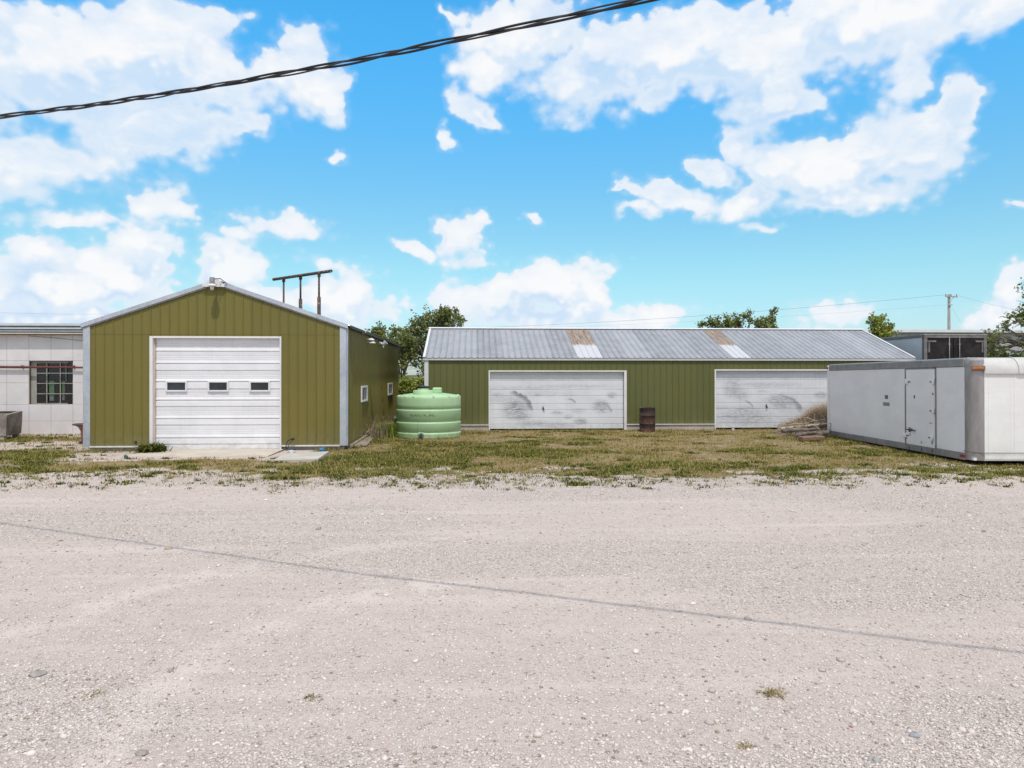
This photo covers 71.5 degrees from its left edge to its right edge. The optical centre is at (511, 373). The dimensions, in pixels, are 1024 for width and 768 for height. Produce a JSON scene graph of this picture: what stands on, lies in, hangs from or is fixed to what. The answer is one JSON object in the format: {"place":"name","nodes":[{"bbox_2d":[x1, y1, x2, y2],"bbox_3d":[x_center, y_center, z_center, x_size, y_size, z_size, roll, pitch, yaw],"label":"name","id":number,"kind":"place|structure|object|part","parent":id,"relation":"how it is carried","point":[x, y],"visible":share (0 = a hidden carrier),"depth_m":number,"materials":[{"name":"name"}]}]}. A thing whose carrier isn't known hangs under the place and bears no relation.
{"place":"outdoors","nodes":[
{"label":"outdoors","id":0,"kind":"place"},
{"bbox_2d":[0,0,658,118],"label":"overhead cable","id":1,"kind":"object","parent":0,"point":[543,21],"visible":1,"depth_m":5.19,"materials":[{"name":"grey plastic"}]},
{"bbox_2d":[0,375,1023,767],"bbox_3d":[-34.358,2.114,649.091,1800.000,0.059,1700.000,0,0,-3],"label":"gravel lot","id":2,"kind":"structure","parent":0,"point":[614,577],"depth_m":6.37,"materials":[{"name":"beige gravel"}]},
{"bbox_2d":[0,411,21,439],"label":"concrete trough","id":3,"kind":"object","parent":2,"relation":"on","point":[10,422],"visible":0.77,"depth_m":23.01,"materials":[{"name":"concrete"}]},
{"bbox_2d":[28,669,46,677],"bbox_3d":[-3.322,2.095,4.980,0.106,0.058,0.096,0,0,20],"label":"rock","id":4,"kind":"object","parent":2,"relation":"on","point":[36,673],"visible":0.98,"depth_m":4.95,"materials":[{"name":"beige stone"}]},
{"bbox_2d":[0,323,82,434],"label":"white tiled building","id":5,"kind":"structure","parent":2,"relation":"on","point":[35,358],"depth_m":24.68,"materials":[{"name":"tile"}]},
{"bbox_2d":[49,381,53,400],"bbox_3d":[-16.080,0.584,24.850,0.164,0.696,0.030,0,0,-3],"label":"hanging strip","id":6,"kind":"object","parent":5,"relation":"hanging from","point":[51,388],"visible":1,"depth_m":24.84,"materials":[{"name":"green plastic"}]},
{"bbox_2d":[30,361,72,403],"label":"window","id":7,"kind":"structure","parent":5,"relation":"in","point":[40,377],"depth_m":26.20,"materials":[{"name":"grey glass"}]},
{"bbox_2d":[62,381,64,399],"bbox_3d":[-15.686,0.582,24.871,0.096,0.676,0.030,0,0,-3],"label":"hanging strip","id":8,"kind":"object","parent":5,"relation":"hanging from","point":[63,391],"visible":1,"depth_m":24.86,"materials":[{"name":"green plastic"}]},
{"bbox_2d":[72,423,82,443],"bbox_3d":[-12.913,1.803,21.648,0.830,0.594,0.830,0,0,-3],"label":"pipe","id":9,"kind":"object","parent":2,"relation":"on","point":[79,426],"visible":0.35,"depth_m":21.43,"materials":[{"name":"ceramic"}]},
{"bbox_2d":[82,687,119,696],"bbox_3d":[-2.738,2.099,4.683,0.244,0.034,0.161,0,0,-3],"label":"grass tuft","id":10,"kind":"object","parent":2,"relation":"on","point":[95,693],"visible":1,"depth_m":4.67,"materials":[{"name":"plant"}]},
{"bbox_2d":[134,749,148,755],"bbox_3d":[-2.058,2.106,3.952,0.070,0.037,0.058,0,0,16],"label":"rock","id":11,"kind":"object","parent":2,"relation":"on","point":[141,752],"visible":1,"depth_m":3.94,"materials":[{"name":"beige stone"}]},
{"bbox_2d":[132,439,172,452],"bbox_3d":[-9.570,1.949,19.130,1.478,0.351,1.137,0,0,-3],"label":"green weed","id":12,"kind":"object","parent":2,"relation":"on","point":[152,447],"visible":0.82,"depth_m":18.97,"materials":[{"name":"plant"}]},
{"bbox_2d":[129,449,282,456],"bbox_3d":[-8.061,2.123,18.767,3.611,0.094,1.907,0,0,-3],"label":"concrete slab","id":13,"kind":"object","parent":2,"relation":"on","point":[213,452],"depth_m":18.87,"materials":[{"name":"concrete"}]},
{"bbox_2d":[80,277,400,450],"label":"green workshop","id":14,"kind":"structure","parent":2,"relation":"on","point":[213,363],"depth_m":19.66,"materials":[{"name":"green paint"}]},
{"bbox_2d":[156,339,279,448],"bbox_3d":[-8.118,0.560,19.702,3.379,3.077,0.133,0,0,-3],"label":"garage door","id":15,"kind":"structure","parent":14,"relation":"in","point":[211,393],"depth_m":19.68,"materials":[{"name":"white metal"}]},
{"bbox_2d":[361,386,367,401],"bbox_3d":[-4.780,0.636,22.912,0.090,0.513,1.190,0,0,-3],"label":"window","id":16,"kind":"structure","parent":14,"relation":"in","point":[364,389],"depth_m":23.04,"materials":[{"name":"white glass"}]},
{"bbox_2d":[388,383,392,395],"bbox_3d":[-5.152,0.635,29.934,0.090,0.511,1.521,0,0,-3],"label":"window","id":17,"kind":"structure","parent":14,"relation":"in","point":[390,385],"depth_m":30.34,"materials":[{"name":"white glass"}]},
{"bbox_2d":[286,438,295,449],"bbox_3d":[-6.055,1.911,19.492,0.313,0.323,0.195,0,0,-3],"label":"hose loop","id":18,"kind":"object","parent":2,"relation":"on","point":[291,439],"visible":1,"depth_m":19.49,"materials":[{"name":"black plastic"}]},
{"bbox_2d":[272,451,328,462],"bbox_3d":[-5.238,2.075,17.724,1.112,0.170,1.365,0,0,-3],"label":"loose slab","id":19,"kind":"object","parent":2,"relation":"on","point":[301,457],"depth_m":17.50,"materials":[{"name":"concrete"}]},
{"bbox_2d":[272,269,332,314],"bbox_3d":[-11.045,-1.532,37.339,5.022,7.464,0.210,0,0,38],"label":"pipe rack","id":20,"kind":"object","parent":2,"relation":"on","point":[317,273],"visible":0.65,"depth_m":37.16,"materials":[{"name":"metal"}]},
{"bbox_2d":[300,692,327,701],"bbox_3d":[-1.296,2.108,4.630,0.182,0.033,0.157,0,0,-3],"label":"grass tuft","id":21,"kind":"object","parent":2,"relation":"on","point":[312,696],"visible":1,"depth_m":4.64,"materials":[{"name":"plant"}]},
{"bbox_2d":[355,434,373,446],"bbox_3d":[-4.621,2.050,22.961,0.160,0.050,5.342,0,0,-4],"label":"plank","id":22,"kind":"object","parent":2,"relation":"on","point":[360,443],"visible":0.4,"depth_m":21.04,"materials":[{"name":"beige wood"}]},
{"bbox_2d":[350,433,369,446],"bbox_3d":[-4.634,2.000,21.928,0.090,0.110,3.863,0,0,-3],"label":"plank","id":23,"kind":"object","parent":22,"relation":"on","point":[358,440],"visible":0.66,"depth_m":21.40,"materials":[{"name":"beige wood"}]},
{"bbox_2d":[361,437,373,445],"bbox_3d":[-4.408,2.060,21.744,0.160,0.050,2.302,0,0,-6],"label":"plank","id":24,"kind":"object","parent":2,"relation":"on","point":[365,443],"visible":0.84,"depth_m":21.14,"materials":[{"name":"beige wood"}]},
{"bbox_2d":[364,321,388,339],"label":"broadleaf tree","id":25,"kind":"object","parent":2,"relation":"on","point":[379,331],"visible":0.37,"depth_m":46.59,"materials":[{"name":"green plant"}]},
{"bbox_2d":[363,414,392,438],"bbox_3d":[-4.408,1.674,23.013,1.221,0.862,1.006,0,0,-3],"label":"dead shrub","id":26,"kind":"object","parent":2,"relation":"on","point":[377,433],"visible":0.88,"depth_m":22.81,"materials":[{"name":"brown plant"}]},
{"bbox_2d":[368,420,398,437],"bbox_3d":[-4.148,1.810,23.755,1.529,0.638,1.375,0,0,-3],"label":"tall weed","id":27,"kind":"object","parent":2,"relation":"on","point":[393,433],"visible":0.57,"depth_m":23.56,"materials":[{"name":"green plant"}]},
{"bbox_2d":[386,324,419,379],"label":"broadleaf tree","id":28,"kind":"object","parent":2,"relation":"on","point":[406,342],"visible":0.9,"depth_m":40.83,"materials":[{"name":"green plant"}]},
{"bbox_2d":[399,374,423,394],"bbox_3d":[-5.411,1.077,38.597,2.570,2.474,1.636,0,0,33],"label":"bush","id":29,"kind":"object","parent":2,"relation":"on","point":[407,386],"visible":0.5,"depth_m":38.51,"materials":[{"name":"green plant"}]},
{"bbox_2d":[394,385,460,439],"bbox_3d":[-2.806,1.249,23.985,2.171,1.742,2.171,0,0,-35],"label":"water tank","id":30,"kind":"object","parent":2,"relation":"on","point":[423,412],"visible":0.98,"depth_m":23.08,"materials":[{"name":"green plastic"}]},
{"bbox_2d":[399,304,467,377],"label":"broadleaf tree","id":31,"kind":"object","parent":2,"relation":"on","point":[441,317],"visible":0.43,"depth_m":43.40,"materials":[{"name":"green plant"}]},
{"bbox_2d":[565,479,589,486],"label":"green weed","id":32,"kind":"object","parent":2,"relation":"on","point":[576,483],"visible":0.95,"depth_m":13.49,"materials":[{"name":"plant"}]},
{"bbox_2d":[639,407,655,431],"bbox_3d":[4.958,1.661,26.056,0.602,0.879,0.602,0,0,-3],"label":"oil drum","id":33,"kind":"object","parent":2,"relation":"on","point":[647,415],"visible":1,"depth_m":25.81,"materials":[{"name":"metal"}]},
{"bbox_2d":[423,327,915,430],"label":"long green shed","id":34,"kind":"structure","parent":2,"relation":"on","point":[572,378],"depth_m":26.95,"materials":[{"name":"paint"}]},
{"bbox_2d":[490,372,622,428],"bbox_3d":[1.690,0.985,26.745,5.033,2.130,0.144,0,0,-3],"label":"garage door","id":35,"kind":"structure","parent":34,"relation":"in","point":[518,400],"depth_m":26.74,"materials":[{"name":"white metal"}]},
{"bbox_2d":[716,371,826,427],"bbox_3d":[10.340,0.959,27.203,5.254,2.163,0.144,0,0,-3],"label":"garage door","id":36,"kind":"structure","parent":34,"relation":"in","point":[744,399],"depth_m":27.16,"materials":[{"name":"white metal"}]},
{"bbox_2d":[695,306,778,327],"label":"broadleaf tree","id":37,"kind":"object","parent":2,"relation":"on","point":[766,322],"visible":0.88,"depth_m":51.57,"materials":[{"name":"green plant"}]},
{"bbox_2d":[736,741,753,749],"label":"grass tuft","id":38,"kind":"object","parent":2,"relation":"on","point":[746,747],"visible":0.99,"depth_m":4.04,"materials":[{"name":"plant"}]},
{"bbox_2d":[750,707,758,711],"bbox_3d":[1.530,2.114,4.489,0.053,0.030,0.043,0,0,19],"label":"rock","id":39,"kind":"object","parent":2,"relation":"on","point":[756,709],"visible":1,"depth_m":4.47,"materials":[{"name":"white stone"}]},
{"bbox_2d":[751,685,795,700],"bbox_3d":[1.712,2.107,4.716,0.296,0.046,0.224,0,0,-3],"label":"grass tuft","id":40,"kind":"object","parent":2,"relation":"on","point":[769,691],"visible":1,"depth_m":4.71,"materials":[{"name":"plant"}]},
{"bbox_2d":[771,410,827,436],"bbox_3d":[10.331,1.851,25.467,2.023,1.120,4.091,0,0,24],"label":"brush pile","id":41,"kind":"object","parent":2,"relation":"on","point":[793,424],"visible":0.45,"depth_m":24.42,"materials":[{"name":"brown wood"}]},
{"bbox_2d":[781,428,818,432],"bbox_3d":[9.546,1.862,23.556,1.615,0.143,0.113,0,0,-26],"label":"log","id":42,"kind":"object","parent":41,"relation":"on","point":[797,430],"visible":1,"depth_m":23.47,"materials":[{"name":"wood"}]},
{"bbox_2d":[779,423,826,428],"bbox_3d":[10.029,1.780,24.400,1.834,0.190,0.130,0,0,-13],"label":"wooden board","id":43,"kind":"object","parent":41,"relation":"on","point":[804,425],"visible":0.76,"depth_m":24.37,"materials":[{"name":"beige wood"}]},
{"bbox_2d":[780,401,826,431],"bbox_3d":[11.470,1.435,25.768,3.593,1.329,3.122,0,0,-3],"label":"dry grass clump","id":44,"kind":"object","parent":2,"relation":"on","point":[821,412],"visible":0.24,"depth_m":25.59,"materials":[{"name":"beige plant"}]},
{"bbox_2d":[793,430,825,437],"bbox_3d":[9.835,1.953,23.386,2.222,0.153,0.123,0,0,-42],"label":"log","id":45,"kind":"object","parent":2,"relation":"on","point":[804,434],"visible":0.71,"depth_m":23.04,"materials":[{"name":"wood"}]},
{"bbox_2d":[815,430,830,435],"bbox_3d":[10.187,1.943,23.244,0.175,0.202,1.207,0,0,41],"label":"log","id":46,"kind":"object","parent":45,"relation":"on","point":[823,433],"visible":0.85,"depth_m":23.04,"materials":[{"name":"wood"}]},
{"bbox_2d":[798,435,824,440],"bbox_3d":[9.378,2.010,22.272,0.748,0.149,0.300,0,0,-11],"label":"rotten timber","id":47,"kind":"object","parent":2,"relation":"on","point":[810,438],"visible":1,"depth_m":22.15,"materials":[{"name":"brown wood"}]},
{"bbox_2d":[867,755,880,763],"bbox_3d":[1.978,2.106,3.883,0.066,0.038,0.061,0,0,30],"label":"rock","id":48,"kind":"object","parent":2,"relation":"on","point":[873,759],"visible":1,"depth_m":3.87,"materials":[{"name":"white stone"}]},
{"bbox_2d":[865,311,901,337],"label":"young tree","id":49,"kind":"object","parent":2,"relation":"on","point":[878,328],"visible":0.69,"depth_m":44.06,"materials":[{"name":"green plant"}]},
{"bbox_2d":[909,731,920,737],"bbox_3d":[2.355,2.110,4.159,0.068,0.033,0.056,0,0,-3],"label":"rock","id":50,"kind":"object","parent":2,"relation":"on","point":[914,734],"visible":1,"depth_m":4.14,"materials":[{"name":"grey stone"}]},
{"bbox_2d":[827,357,1023,463],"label":"truck box","id":51,"kind":"object","parent":2,"relation":"on","point":[969,409],"visible":0.98,"depth_m":17.86,"materials":[{"name":"grey metal"}]},
{"bbox_2d":[903,369,934,452],"bbox_3d":[10.660,0.952,18.605,0.094,2.149,1.445,0,0,1],"label":"side door","id":52,"kind":"structure","parent":51,"relation":"in","point":[920,383],"depth_m":18.54,"materials":[{"name":"paint"}]},
{"bbox_2d":[880,334,986,359],"bbox_3d":[17.720,0.239,33.032,2.661,3.721,8.602,0,0,-3],"label":"box trailer","id":53,"kind":"object","parent":2,"relation":"on","point":[930,346],"visible":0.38,"depth_m":28.82,"materials":[{"name":"metal"}]},
{"bbox_3d":[17.319,-0.338,28.757,1.094,2.376,0.107,0,0,-3],"label":"rear door","id":54,"kind":"part","parent":53,"relation":"part of","materials":[{"name":"metal"}]},
{"bbox_3d":[18.514,-0.338,28.820,1.259,2.376,0.107,0,0,-3],"label":"rear door","id":55,"kind":"part","parent":53,"relation":"part of","materials":[{"name":"metal"}]},
{"bbox_2d":[864,329,1023,356],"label":"warehouse","id":56,"kind":"structure","parent":2,"relation":"on","point":[912,332],"depth_m":64.02,"materials":[{"name":"white metal"}]},
{"bbox_2d":[945,294,957,329],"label":"utility pole","id":57,"kind":"object","parent":2,"relation":"on","point":[949,316],"visible":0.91,"depth_m":78.54,"materials":[{"name":"grey wood"}]},
{"bbox_2d":[506,295,938,326],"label":"power line","id":58,"kind":"object","parent":57,"relation":"attached to","point":[730,313],"visible":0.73,"depth_m":91.44,"materials":[{"name":"black metal"}]},
{"bbox_2d":[569,305,937,326],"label":"power line","id":59,"kind":"object","parent":57,"relation":"attached to","point":[748,318],"visible":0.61,"depth_m":86.76,"materials":[{"name":"black metal"}]},
{"bbox_2d":[980,277,1023,357],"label":"broadleaf tree","id":60,"kind":"object","parent":2,"relation":"on","point":[1019,319],"visible":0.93,"depth_m":32.74,"materials":[{"name":"green plant"}]},
{"bbox_2d":[987,334,1023,357],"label":"bush","id":61,"kind":"object","parent":2,"relation":"on","point":[1005,355],"visible":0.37,"depth_m":34.56,"materials":[{"name":"green plant"}]},
{"bbox_2d":[0,418,1023,498],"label":"grass","id":62,"kind":"structure","parent":0,"point":[386,459],"depth_m":16.75,"materials":[{"name":"plant"}]},
{"bbox_2d":[0,0,1023,374],"label":"sky","id":63,"kind":"structure","parent":0,"point":[666,160],"materials":[{"name":"blue"}]}
]}

